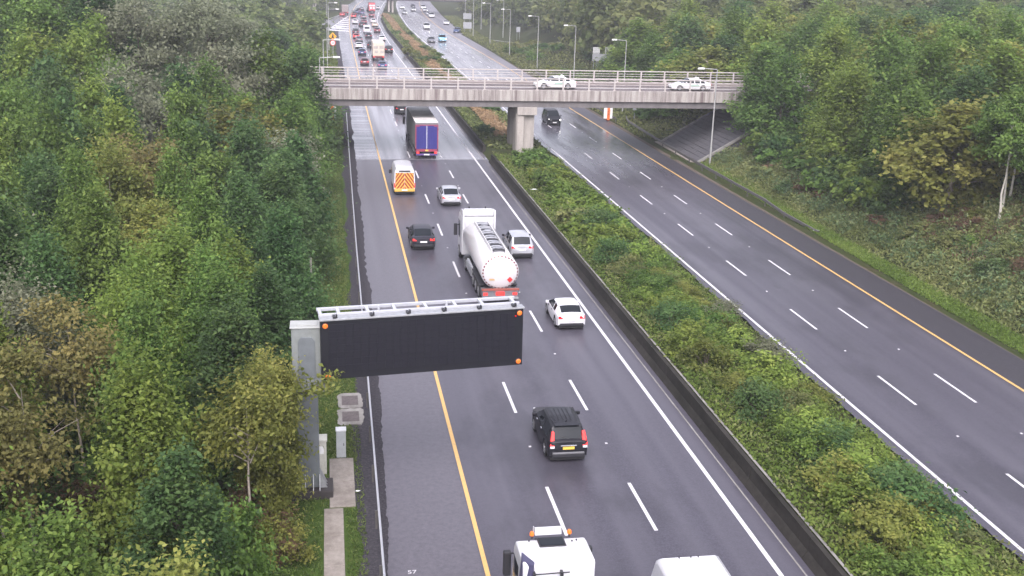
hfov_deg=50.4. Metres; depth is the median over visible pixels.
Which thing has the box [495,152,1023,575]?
ground cover
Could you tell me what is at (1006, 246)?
bush
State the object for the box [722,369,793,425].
bush
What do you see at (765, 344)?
bush
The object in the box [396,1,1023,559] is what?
road
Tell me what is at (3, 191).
broadleaf tree
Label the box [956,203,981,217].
bush
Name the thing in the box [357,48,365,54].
car
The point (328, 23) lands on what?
street lamp
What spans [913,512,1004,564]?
bush
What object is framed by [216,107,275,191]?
alder tree
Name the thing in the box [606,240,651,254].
bush
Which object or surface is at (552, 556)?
tractor lorry
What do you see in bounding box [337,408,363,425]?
inspection cover
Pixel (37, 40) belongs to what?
maple tree
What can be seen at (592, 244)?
bush
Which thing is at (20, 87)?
broadleaf tree
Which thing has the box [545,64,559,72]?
bush
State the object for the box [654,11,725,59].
birch tree
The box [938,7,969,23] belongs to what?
alder tree
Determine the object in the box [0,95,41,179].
broadleaf tree
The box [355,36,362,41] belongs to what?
car
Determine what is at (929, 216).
bush
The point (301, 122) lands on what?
broadleaf tree
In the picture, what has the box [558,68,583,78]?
bush
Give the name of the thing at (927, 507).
bush
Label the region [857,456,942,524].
bush
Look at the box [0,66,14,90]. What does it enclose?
broadleaf tree
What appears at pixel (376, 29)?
car
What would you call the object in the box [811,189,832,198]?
bush
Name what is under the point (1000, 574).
bush
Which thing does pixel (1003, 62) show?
maple tree
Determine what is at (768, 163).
bush
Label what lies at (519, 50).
bush
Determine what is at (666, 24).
birch tree
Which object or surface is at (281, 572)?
bush
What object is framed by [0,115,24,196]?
maple tree
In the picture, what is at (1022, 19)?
broadleaf tree
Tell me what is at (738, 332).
bush
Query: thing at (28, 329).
willow tree
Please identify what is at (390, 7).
road bridge
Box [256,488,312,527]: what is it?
bush
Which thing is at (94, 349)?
birch tree
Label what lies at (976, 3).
alder tree
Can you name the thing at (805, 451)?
bush
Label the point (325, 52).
birch tree
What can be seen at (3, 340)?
maple tree
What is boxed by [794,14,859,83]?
maple tree
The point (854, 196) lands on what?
bush
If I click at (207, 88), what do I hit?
broadleaf tree
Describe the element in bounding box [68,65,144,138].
maple tree
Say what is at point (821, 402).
bush
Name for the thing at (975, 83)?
alder tree
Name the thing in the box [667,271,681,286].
bush
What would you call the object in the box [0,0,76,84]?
broadleaf tree
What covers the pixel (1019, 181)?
undergrowth
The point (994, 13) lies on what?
maple tree
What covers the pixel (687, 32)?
alder tree
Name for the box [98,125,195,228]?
birch tree
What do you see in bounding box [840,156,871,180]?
bush
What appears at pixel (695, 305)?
bush
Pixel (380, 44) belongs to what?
rear door
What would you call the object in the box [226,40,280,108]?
broadleaf tree
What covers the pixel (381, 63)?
car
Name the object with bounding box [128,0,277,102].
willow tree
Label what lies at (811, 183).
bush
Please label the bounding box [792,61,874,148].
maple tree
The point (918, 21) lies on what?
alder tree
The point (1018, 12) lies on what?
broadleaf tree
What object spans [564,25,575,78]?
street lamp
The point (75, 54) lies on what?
maple tree
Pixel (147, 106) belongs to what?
willow tree
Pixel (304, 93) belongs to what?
broadleaf tree
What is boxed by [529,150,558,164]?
bush
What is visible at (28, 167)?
alder tree
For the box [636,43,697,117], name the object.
broadleaf tree
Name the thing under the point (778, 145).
bush
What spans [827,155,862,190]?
bush
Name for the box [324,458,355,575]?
path
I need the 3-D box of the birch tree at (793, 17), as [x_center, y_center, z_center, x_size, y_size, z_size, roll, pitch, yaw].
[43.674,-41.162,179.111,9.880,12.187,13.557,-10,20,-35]
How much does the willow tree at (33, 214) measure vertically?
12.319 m
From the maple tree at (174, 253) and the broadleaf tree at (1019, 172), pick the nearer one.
the maple tree at (174, 253)
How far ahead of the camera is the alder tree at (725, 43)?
145.93 m
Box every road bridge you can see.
[310,66,817,151]
[313,0,497,12]
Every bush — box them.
[41,470,133,541]
[129,500,231,568]
[141,463,233,555]
[153,527,220,572]
[194,536,288,575]
[200,475,288,575]
[223,478,263,526]
[227,481,269,508]
[227,503,293,574]
[246,515,321,572]
[247,514,287,564]
[253,499,305,526]
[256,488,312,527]
[257,512,313,569]
[261,559,294,575]
[402,47,414,53]
[409,51,421,56]
[414,58,428,63]
[417,56,431,60]
[424,53,437,56]
[424,69,439,73]
[432,72,449,78]
[439,59,451,65]
[443,65,455,73]
[473,122,498,133]
[478,107,500,110]
[501,44,517,53]
[507,40,520,47]
[508,150,529,158]
[511,157,521,162]
[513,152,544,168]
[515,47,533,54]
[521,151,555,166]
[523,158,549,172]
[524,39,539,48]
[525,45,539,50]
[525,147,549,154]
[525,164,546,176]
[525,167,541,182]
[526,53,546,60]
[529,47,546,53]
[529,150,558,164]
[530,167,558,187]
[533,43,549,49]
[540,190,573,208]
[541,174,573,197]
[541,178,578,193]
[542,176,579,194]
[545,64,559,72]
[547,164,561,171]
[549,43,566,50]
[549,168,585,189]
[550,201,601,224]
[552,157,565,165]
[552,193,595,210]
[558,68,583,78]
[558,201,580,211]
[558,212,603,236]
[559,190,609,205]
[566,187,592,197]
[567,201,630,233]
[571,62,590,69]
[572,75,589,80]
[572,176,590,187]
[574,219,599,241]
[576,181,587,190]
[578,198,620,214]
[581,222,618,249]
[582,49,602,59]
[582,187,598,193]
[585,69,602,77]
[587,233,621,256]
[587,233,633,266]
[593,221,643,244]
[595,211,632,227]
[601,249,650,277]
[602,218,638,238]
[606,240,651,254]
[612,204,629,212]
[612,254,669,278]
[617,236,669,268]
[621,267,672,285]
[625,283,671,306]
[626,269,660,290]
[630,270,681,301]
[632,108,661,119]
[635,235,647,242]
[640,284,687,304]
[641,243,671,259]
[641,294,705,332]
[644,250,683,268]
[646,289,702,320]
[647,266,667,283]
[659,323,729,367]
[664,270,699,283]
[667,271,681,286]
[669,279,705,299]
[670,315,728,349]
[671,334,738,377]
[673,294,710,320]
[676,304,745,333]
[686,295,713,308]
[690,317,741,348]
[700,296,744,316]
[702,339,749,367]
[706,311,737,322]
[710,368,756,394]
[713,321,779,363]
[719,319,747,331]
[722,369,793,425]
[726,348,821,397]
[739,328,807,374]
[741,122,786,153]
[746,370,812,402]
[749,163,775,176]
[752,128,803,148]
[752,148,784,163]
[753,135,785,159]
[757,130,779,149]
[758,405,800,445]
[762,161,776,169]
[765,403,835,432]
[767,403,855,450]
[768,135,808,158]
[772,385,821,415]
[773,180,795,193]
[775,417,861,468]
[776,131,800,139]
[778,145,817,172]
[779,418,840,466]
[782,138,813,154]
[786,444,884,502]
[787,140,824,166]
[792,183,816,194]
[792,389,834,414]
[793,380,843,408]
[799,163,831,193]
[803,436,899,484]
[806,155,839,187]
[811,153,861,190]
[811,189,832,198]
[814,457,893,529]
[818,413,860,434]
[820,176,855,199]
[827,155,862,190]
[837,473,934,561]
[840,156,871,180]
[840,176,882,206]
[841,535,940,575]
[844,427,901,469]
[848,163,880,198]
[849,162,896,206]
[852,459,979,541]
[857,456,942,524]
[859,173,890,208]
[861,185,907,217]
[865,214,891,225]
[875,176,911,210]
[876,511,973,560]
[894,530,994,575]
[896,549,988,575]
[899,219,941,238]
[905,491,976,540]
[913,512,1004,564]
[914,243,939,253]
[924,214,952,224]
[929,228,967,245]
[936,219,971,230]
[945,215,993,232]
[946,198,985,208]
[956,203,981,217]
[959,234,989,247]
[960,206,995,224]
[968,221,994,231]
[968,256,1010,276]
[980,274,1012,283]
[980,566,1023,575]
[982,236,1023,259]
[985,566,1016,575]
[1005,253,1023,270]
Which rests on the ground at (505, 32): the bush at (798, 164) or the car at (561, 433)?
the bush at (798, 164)
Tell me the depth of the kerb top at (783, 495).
51.59 m
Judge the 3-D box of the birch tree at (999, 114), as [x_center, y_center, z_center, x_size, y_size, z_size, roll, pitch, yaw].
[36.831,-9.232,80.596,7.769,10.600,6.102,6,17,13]
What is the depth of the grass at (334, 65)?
222.56 m
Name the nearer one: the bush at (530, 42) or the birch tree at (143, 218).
the birch tree at (143, 218)
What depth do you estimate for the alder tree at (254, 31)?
167.80 m
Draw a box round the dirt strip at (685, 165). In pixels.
[480,45,1022,359]
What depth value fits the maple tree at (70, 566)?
21.49 m
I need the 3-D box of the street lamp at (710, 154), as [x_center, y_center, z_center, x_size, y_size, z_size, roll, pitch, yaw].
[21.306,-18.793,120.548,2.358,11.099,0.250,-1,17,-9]
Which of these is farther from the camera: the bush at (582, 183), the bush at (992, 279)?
the bush at (582, 183)
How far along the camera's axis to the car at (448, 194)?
97.89 m
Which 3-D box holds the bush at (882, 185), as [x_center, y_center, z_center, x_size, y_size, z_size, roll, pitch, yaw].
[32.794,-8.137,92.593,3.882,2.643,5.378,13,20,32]
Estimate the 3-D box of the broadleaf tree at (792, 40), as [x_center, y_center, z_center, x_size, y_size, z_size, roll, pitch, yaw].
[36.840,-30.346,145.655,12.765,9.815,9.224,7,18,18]
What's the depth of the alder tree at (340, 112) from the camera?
145.93 m
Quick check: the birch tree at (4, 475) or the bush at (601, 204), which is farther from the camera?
the bush at (601, 204)
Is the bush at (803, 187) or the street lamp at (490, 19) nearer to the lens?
the bush at (803, 187)
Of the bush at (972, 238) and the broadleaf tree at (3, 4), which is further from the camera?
the broadleaf tree at (3, 4)
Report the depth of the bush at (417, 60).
227.41 m
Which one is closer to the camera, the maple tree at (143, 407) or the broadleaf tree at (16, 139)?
the maple tree at (143, 407)
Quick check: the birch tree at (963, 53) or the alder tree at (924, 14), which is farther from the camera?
the alder tree at (924, 14)
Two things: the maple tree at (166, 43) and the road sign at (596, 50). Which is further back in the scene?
the road sign at (596, 50)
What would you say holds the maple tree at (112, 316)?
on the ground at (505, 32)
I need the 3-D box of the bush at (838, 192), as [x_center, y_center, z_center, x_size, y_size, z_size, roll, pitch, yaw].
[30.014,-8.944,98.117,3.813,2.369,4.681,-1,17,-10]
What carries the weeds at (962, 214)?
on the ground at (505, 32)
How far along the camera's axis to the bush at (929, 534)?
40.93 m
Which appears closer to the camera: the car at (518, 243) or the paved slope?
the car at (518, 243)
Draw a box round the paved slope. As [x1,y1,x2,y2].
[655,109,782,161]
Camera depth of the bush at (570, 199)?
94.30 m
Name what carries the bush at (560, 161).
on the ground at (505, 32)
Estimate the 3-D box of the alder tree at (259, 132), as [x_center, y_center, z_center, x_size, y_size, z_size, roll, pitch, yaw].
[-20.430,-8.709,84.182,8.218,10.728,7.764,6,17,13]
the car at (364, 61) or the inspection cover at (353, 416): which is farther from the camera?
the car at (364, 61)
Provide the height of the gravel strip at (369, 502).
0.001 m
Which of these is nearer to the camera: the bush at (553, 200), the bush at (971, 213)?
the bush at (971, 213)
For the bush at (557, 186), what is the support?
on the ground at (505, 32)
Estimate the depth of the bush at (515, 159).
115.63 m
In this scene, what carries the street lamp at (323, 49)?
on the verge
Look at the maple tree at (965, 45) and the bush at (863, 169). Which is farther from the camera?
the maple tree at (965, 45)
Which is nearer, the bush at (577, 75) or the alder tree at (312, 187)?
the alder tree at (312, 187)
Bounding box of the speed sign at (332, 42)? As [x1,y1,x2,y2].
[330,40,335,55]
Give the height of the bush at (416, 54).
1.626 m
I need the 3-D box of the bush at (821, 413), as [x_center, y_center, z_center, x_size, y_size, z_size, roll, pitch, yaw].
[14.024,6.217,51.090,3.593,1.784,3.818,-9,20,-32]
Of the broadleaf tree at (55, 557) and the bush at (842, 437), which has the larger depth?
the bush at (842, 437)
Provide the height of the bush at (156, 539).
3.232 m
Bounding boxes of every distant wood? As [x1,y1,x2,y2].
[55,0,341,50]
[455,0,1022,58]
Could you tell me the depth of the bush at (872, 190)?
92.44 m
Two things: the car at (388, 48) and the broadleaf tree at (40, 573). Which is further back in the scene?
the car at (388, 48)
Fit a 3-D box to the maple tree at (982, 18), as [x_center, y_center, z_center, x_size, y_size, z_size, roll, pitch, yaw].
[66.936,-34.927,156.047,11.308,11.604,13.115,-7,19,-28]
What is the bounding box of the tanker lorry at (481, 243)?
[454,206,518,298]
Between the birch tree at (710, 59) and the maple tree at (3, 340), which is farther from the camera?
the birch tree at (710, 59)
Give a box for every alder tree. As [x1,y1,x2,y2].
[0,36,10,88]
[0,172,56,370]
[1,222,102,434]
[4,134,68,232]
[17,146,77,266]
[21,49,77,109]
[27,44,87,149]
[37,86,95,179]
[57,0,151,73]
[86,77,156,178]
[103,435,264,575]
[105,0,159,76]
[146,50,209,139]
[170,108,226,196]
[176,280,329,501]
[208,162,300,314]
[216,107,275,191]
[216,175,306,293]
[222,108,272,173]
[224,145,352,293]
[238,257,313,371]
[243,29,276,54]
[247,191,358,338]
[253,133,342,259]
[260,24,298,58]
[271,34,350,158]
[272,128,344,235]
[277,99,354,118]
[308,44,334,75]
[587,28,643,80]
[655,8,710,75]
[703,28,747,73]
[714,0,762,30]
[809,6,883,62]
[880,21,916,35]
[886,3,932,32]
[901,1,945,22]
[928,55,1001,170]
[930,0,969,19]
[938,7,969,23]
[949,0,977,24]
[964,0,993,13]
[1013,0,1023,14]
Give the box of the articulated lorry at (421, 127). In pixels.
[403,106,437,155]
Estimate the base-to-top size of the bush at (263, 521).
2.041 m
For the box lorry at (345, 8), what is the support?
on the road at (478, 482)
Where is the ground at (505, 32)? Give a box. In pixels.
[5,0,1023,575]
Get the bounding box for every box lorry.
[341,5,348,14]
[367,2,374,12]
[370,40,384,59]
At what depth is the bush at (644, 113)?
155.27 m
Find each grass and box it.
[294,156,357,461]
[320,30,344,137]
[380,13,506,135]
[444,15,698,139]
[701,161,1023,353]
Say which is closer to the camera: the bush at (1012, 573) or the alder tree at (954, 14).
the bush at (1012, 573)
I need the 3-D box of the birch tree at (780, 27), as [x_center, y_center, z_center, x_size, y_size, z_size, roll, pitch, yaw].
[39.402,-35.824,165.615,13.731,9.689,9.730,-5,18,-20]
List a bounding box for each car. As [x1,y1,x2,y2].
[352,28,358,33]
[354,42,362,47]
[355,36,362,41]
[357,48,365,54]
[359,58,369,64]
[365,33,371,37]
[373,27,380,32]
[376,61,386,68]
[377,35,385,40]
[384,45,392,52]
[394,106,406,113]
[406,224,434,248]
[423,23,429,28]
[427,37,435,42]
[428,12,434,17]
[436,185,461,204]
[438,34,446,41]
[453,27,460,32]
[502,230,533,256]
[532,406,587,459]
[533,75,576,89]
[545,298,584,327]
[668,77,710,90]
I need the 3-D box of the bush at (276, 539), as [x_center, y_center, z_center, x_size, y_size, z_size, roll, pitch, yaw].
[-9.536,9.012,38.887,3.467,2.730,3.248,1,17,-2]
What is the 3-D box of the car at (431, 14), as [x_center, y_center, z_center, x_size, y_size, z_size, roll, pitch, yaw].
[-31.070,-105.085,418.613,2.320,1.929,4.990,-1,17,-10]
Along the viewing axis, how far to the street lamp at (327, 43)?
171.32 m
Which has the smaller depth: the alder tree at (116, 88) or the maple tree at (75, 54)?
the alder tree at (116, 88)
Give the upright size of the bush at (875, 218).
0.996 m
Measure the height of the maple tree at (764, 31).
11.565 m
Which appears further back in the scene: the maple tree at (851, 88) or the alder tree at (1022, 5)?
the alder tree at (1022, 5)
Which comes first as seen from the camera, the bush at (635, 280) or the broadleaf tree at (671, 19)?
the bush at (635, 280)
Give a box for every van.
[363,25,369,32]
[389,160,414,192]
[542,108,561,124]
[651,555,730,575]
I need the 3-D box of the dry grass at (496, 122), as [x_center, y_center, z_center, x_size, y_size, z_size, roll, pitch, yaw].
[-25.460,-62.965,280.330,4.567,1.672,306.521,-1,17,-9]
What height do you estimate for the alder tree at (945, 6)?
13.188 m
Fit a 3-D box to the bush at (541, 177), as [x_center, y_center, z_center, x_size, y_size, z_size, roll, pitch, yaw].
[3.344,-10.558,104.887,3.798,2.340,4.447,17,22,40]
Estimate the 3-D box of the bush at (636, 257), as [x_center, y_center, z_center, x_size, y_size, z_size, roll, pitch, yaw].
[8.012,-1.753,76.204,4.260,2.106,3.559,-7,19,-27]
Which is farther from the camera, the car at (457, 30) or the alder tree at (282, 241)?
the car at (457, 30)
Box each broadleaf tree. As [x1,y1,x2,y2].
[0,0,18,73]
[0,0,61,81]
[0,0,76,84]
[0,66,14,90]
[0,66,40,151]
[0,68,41,161]
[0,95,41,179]
[0,148,35,229]
[0,479,146,575]
[0,532,68,575]
[1,193,78,347]
[2,86,85,224]
[22,129,129,312]
[28,73,75,119]
[42,0,81,37]
[46,162,137,338]
[69,99,108,173]
[71,263,214,513]
[81,46,155,147]
[141,134,212,257]
[153,72,223,166]
[157,107,224,206]
[160,156,252,311]
[164,229,269,388]
[166,252,285,415]
[182,50,237,116]
[187,140,258,242]
[214,82,269,122]
[225,22,316,121]
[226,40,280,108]
[260,83,336,201]
[264,101,346,194]
[272,37,332,114]
[272,90,347,126]
[276,75,334,172]
[291,48,337,77]
[613,29,672,81]
[628,6,709,64]
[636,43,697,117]
[695,0,757,63]
[710,19,729,33]
[722,33,804,134]
[727,42,820,144]
[745,26,812,81]
[785,17,824,47]
[786,13,827,62]
[788,7,822,24]
[798,12,871,104]
[826,57,938,175]
[836,80,947,210]
[848,17,921,112]
[851,0,885,15]
[856,33,921,101]
[861,4,899,24]
[889,5,929,19]
[897,22,977,122]
[918,11,980,32]
[932,9,991,63]
[974,8,1023,65]
[995,11,1023,43]
[996,5,1023,21]
[998,4,1023,14]
[1005,150,1023,185]
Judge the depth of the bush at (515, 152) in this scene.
120.08 m
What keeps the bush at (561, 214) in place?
on the ground at (505, 32)
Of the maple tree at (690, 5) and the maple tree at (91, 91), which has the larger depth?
the maple tree at (690, 5)
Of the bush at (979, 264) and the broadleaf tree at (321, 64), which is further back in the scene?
the broadleaf tree at (321, 64)
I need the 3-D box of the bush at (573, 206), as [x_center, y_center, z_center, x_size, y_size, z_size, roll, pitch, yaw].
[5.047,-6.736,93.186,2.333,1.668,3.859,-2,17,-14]
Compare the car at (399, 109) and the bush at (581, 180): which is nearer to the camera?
the bush at (581, 180)
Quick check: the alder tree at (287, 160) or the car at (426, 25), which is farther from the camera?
the car at (426, 25)
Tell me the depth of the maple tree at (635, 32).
176.48 m
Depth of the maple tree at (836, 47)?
119.12 m
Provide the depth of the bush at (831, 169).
99.44 m
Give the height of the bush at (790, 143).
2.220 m
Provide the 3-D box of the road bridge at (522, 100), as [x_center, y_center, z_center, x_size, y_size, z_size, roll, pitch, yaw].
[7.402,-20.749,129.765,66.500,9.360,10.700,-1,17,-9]
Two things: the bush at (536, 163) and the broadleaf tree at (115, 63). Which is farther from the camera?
the bush at (536, 163)
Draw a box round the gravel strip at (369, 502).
[334,31,388,575]
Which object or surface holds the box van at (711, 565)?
on the road at (478, 482)
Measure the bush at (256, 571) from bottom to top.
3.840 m
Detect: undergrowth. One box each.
[0,70,282,575]
[650,64,1023,220]
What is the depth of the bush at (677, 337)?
59.95 m
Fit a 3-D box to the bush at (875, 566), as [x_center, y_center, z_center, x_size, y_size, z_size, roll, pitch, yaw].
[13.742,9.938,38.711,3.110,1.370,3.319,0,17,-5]
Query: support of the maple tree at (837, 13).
on the ground at (505, 32)
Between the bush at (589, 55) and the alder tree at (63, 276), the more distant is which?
the bush at (589, 55)
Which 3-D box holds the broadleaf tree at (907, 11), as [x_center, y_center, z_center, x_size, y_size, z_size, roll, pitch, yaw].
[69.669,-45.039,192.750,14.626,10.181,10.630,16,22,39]
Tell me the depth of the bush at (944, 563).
37.66 m
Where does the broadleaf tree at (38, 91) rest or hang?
on the ground at (505, 32)
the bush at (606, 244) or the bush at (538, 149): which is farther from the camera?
the bush at (538, 149)
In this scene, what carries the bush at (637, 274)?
on the ground at (505, 32)
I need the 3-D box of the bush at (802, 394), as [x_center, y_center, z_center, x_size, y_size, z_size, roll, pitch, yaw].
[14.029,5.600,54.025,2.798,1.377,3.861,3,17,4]
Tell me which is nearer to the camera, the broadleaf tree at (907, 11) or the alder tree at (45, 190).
the alder tree at (45, 190)
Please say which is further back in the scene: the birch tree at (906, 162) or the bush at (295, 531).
the birch tree at (906, 162)
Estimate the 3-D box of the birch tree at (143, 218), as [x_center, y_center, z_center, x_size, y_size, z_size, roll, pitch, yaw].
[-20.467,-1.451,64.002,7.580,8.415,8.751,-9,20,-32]
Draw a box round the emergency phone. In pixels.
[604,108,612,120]
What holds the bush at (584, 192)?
on the ground at (505, 32)
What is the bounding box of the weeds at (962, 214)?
[740,132,1023,291]
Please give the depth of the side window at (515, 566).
35.81 m
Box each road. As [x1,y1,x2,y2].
[286,15,348,31]
[338,0,814,575]
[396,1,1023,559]
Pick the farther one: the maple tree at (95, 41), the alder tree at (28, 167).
the maple tree at (95, 41)
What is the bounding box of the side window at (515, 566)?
[513,554,518,575]
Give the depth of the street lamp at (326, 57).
119.17 m
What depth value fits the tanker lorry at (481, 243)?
72.17 m
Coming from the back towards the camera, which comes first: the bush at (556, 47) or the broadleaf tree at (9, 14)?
the bush at (556, 47)
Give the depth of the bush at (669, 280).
71.14 m
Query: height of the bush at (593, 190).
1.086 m
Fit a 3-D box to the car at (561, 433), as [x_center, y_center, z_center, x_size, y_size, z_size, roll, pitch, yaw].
[2.141,6.262,50.069,2.240,1.785,4.605,-1,17,-9]
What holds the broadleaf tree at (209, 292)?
on the ground at (505, 32)
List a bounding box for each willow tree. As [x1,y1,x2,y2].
[0,234,92,441]
[3,191,36,248]
[74,48,182,156]
[83,0,202,90]
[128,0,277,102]
[130,63,231,131]
[138,106,259,170]
[153,0,271,66]
[179,36,276,118]
[228,124,334,202]
[238,15,289,39]
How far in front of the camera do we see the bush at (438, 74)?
194.82 m
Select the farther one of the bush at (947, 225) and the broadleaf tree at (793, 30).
the broadleaf tree at (793, 30)
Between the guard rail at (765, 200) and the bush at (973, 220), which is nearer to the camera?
the bush at (973, 220)
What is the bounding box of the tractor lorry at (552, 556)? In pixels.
[503,526,594,575]
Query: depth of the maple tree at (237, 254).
57.63 m
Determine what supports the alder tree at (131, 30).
on the ground at (505, 32)
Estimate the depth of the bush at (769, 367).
56.69 m
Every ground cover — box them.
[382,13,549,152]
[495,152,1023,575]
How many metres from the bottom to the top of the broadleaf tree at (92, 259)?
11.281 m
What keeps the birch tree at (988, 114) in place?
on the ground at (505, 32)
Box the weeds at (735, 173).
[701,115,1023,336]
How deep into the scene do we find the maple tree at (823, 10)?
166.71 m
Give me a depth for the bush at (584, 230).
85.28 m
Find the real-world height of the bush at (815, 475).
1.933 m
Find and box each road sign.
[463,13,471,18]
[463,22,471,28]
[592,54,609,61]
[593,47,599,66]
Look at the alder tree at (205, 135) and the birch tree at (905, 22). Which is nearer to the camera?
the alder tree at (205, 135)
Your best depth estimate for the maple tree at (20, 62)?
95.58 m
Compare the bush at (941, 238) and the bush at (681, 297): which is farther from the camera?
the bush at (941, 238)
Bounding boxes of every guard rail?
[345,112,385,575]
[536,71,615,122]
[626,116,818,232]
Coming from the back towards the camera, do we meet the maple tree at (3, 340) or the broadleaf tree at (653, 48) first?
the broadleaf tree at (653, 48)
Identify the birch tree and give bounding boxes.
[0,330,109,562]
[0,392,63,559]
[3,286,140,483]
[54,127,164,267]
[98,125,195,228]
[111,531,217,575]
[113,194,189,299]
[176,342,327,501]
[202,95,301,196]
[228,342,343,519]
[294,45,344,77]
[650,38,746,117]
[651,13,708,38]
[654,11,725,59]
[763,1,808,30]
[764,20,794,49]
[832,0,872,22]
[843,8,940,92]
[864,88,1023,210]
[894,35,1008,107]
[905,15,987,52]
[957,91,1023,220]
[964,39,1023,105]
[971,78,1023,197]
[974,81,1023,213]
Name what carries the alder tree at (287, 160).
on the ground at (505, 32)
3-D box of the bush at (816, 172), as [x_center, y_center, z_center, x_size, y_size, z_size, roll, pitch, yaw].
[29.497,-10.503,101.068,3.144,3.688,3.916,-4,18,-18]
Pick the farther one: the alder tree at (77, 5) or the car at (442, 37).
the car at (442, 37)
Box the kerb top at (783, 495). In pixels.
[500,161,852,575]
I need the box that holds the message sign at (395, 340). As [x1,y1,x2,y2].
[290,296,524,500]
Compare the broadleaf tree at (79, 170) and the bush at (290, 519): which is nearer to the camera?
the bush at (290, 519)
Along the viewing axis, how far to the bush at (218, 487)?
39.44 m
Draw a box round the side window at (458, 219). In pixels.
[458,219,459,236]
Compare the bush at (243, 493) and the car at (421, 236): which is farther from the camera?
the car at (421, 236)
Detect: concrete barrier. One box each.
[381,11,485,152]
[489,154,847,575]
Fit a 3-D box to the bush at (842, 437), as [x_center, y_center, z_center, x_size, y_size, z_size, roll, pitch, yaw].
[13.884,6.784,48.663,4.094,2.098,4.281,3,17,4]
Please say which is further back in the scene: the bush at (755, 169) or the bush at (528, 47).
the bush at (528, 47)
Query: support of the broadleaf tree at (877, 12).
on the ground at (505, 32)
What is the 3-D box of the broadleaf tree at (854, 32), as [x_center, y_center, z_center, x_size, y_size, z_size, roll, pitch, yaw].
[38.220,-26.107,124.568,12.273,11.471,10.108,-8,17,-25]
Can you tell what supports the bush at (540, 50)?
on the ground at (505, 32)
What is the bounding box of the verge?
[270,32,363,575]
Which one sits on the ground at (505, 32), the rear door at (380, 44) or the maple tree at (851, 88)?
the maple tree at (851, 88)
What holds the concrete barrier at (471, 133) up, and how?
on the road at (478, 482)
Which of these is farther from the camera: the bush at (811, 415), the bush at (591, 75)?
the bush at (591, 75)
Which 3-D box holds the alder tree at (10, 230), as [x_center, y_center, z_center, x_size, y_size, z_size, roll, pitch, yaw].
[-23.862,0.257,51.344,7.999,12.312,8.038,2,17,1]
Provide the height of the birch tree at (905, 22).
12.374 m
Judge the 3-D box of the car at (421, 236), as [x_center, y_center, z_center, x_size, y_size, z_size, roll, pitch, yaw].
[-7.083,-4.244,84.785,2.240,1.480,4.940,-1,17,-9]
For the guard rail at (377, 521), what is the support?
on the gravel strip at (369, 502)
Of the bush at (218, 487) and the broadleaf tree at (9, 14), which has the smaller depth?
the bush at (218, 487)
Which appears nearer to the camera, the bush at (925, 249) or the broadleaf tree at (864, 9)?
the bush at (925, 249)
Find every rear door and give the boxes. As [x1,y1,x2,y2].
[373,43,378,55]
[379,43,383,55]
[416,126,426,148]
[427,126,436,148]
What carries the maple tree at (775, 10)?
on the ground at (505, 32)
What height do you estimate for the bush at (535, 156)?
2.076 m
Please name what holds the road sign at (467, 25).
on the ground at (505, 32)
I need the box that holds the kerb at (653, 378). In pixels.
[381,5,806,575]
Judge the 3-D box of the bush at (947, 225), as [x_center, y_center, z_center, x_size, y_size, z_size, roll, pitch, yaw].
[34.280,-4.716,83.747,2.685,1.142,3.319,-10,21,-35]
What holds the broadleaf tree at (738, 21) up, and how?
on the ground at (505, 32)
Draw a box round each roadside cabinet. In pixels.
[319,434,326,473]
[335,426,345,457]
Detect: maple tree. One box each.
[0,22,46,101]
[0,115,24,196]
[0,286,58,491]
[0,317,63,572]
[0,437,44,575]
[1,20,88,86]
[43,261,205,460]
[45,320,228,572]
[47,15,113,117]
[60,2,124,80]
[62,562,89,575]
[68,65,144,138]
[75,229,203,404]
[82,86,157,180]
[109,201,217,353]
[140,10,190,76]
[186,219,278,351]
[593,14,668,81]
[661,0,721,31]
[702,14,803,82]
[752,1,794,30]
[787,16,868,115]
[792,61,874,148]
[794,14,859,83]
[798,55,883,182]
[802,0,856,28]
[803,7,822,19]
[816,5,853,32]
[866,14,887,31]
[917,33,980,66]
[961,21,994,64]
[963,32,1023,105]
[965,4,1003,34]
[967,0,1012,28]
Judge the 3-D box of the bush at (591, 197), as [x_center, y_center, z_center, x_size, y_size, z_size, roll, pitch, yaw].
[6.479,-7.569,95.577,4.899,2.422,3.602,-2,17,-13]
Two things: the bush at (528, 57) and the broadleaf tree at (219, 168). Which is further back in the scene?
the bush at (528, 57)
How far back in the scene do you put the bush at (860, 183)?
93.64 m
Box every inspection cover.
[337,393,362,408]
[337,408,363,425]
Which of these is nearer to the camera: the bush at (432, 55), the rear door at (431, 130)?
the rear door at (431, 130)
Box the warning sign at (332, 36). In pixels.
[329,32,336,56]
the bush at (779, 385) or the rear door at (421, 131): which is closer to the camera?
the bush at (779, 385)
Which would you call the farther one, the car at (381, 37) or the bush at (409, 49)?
the car at (381, 37)
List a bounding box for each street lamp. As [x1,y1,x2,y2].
[319,56,339,109]
[323,39,339,71]
[326,26,340,73]
[328,8,338,42]
[473,2,473,34]
[488,3,490,37]
[501,9,510,55]
[528,15,538,67]
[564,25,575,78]
[612,39,626,110]
[698,67,717,163]

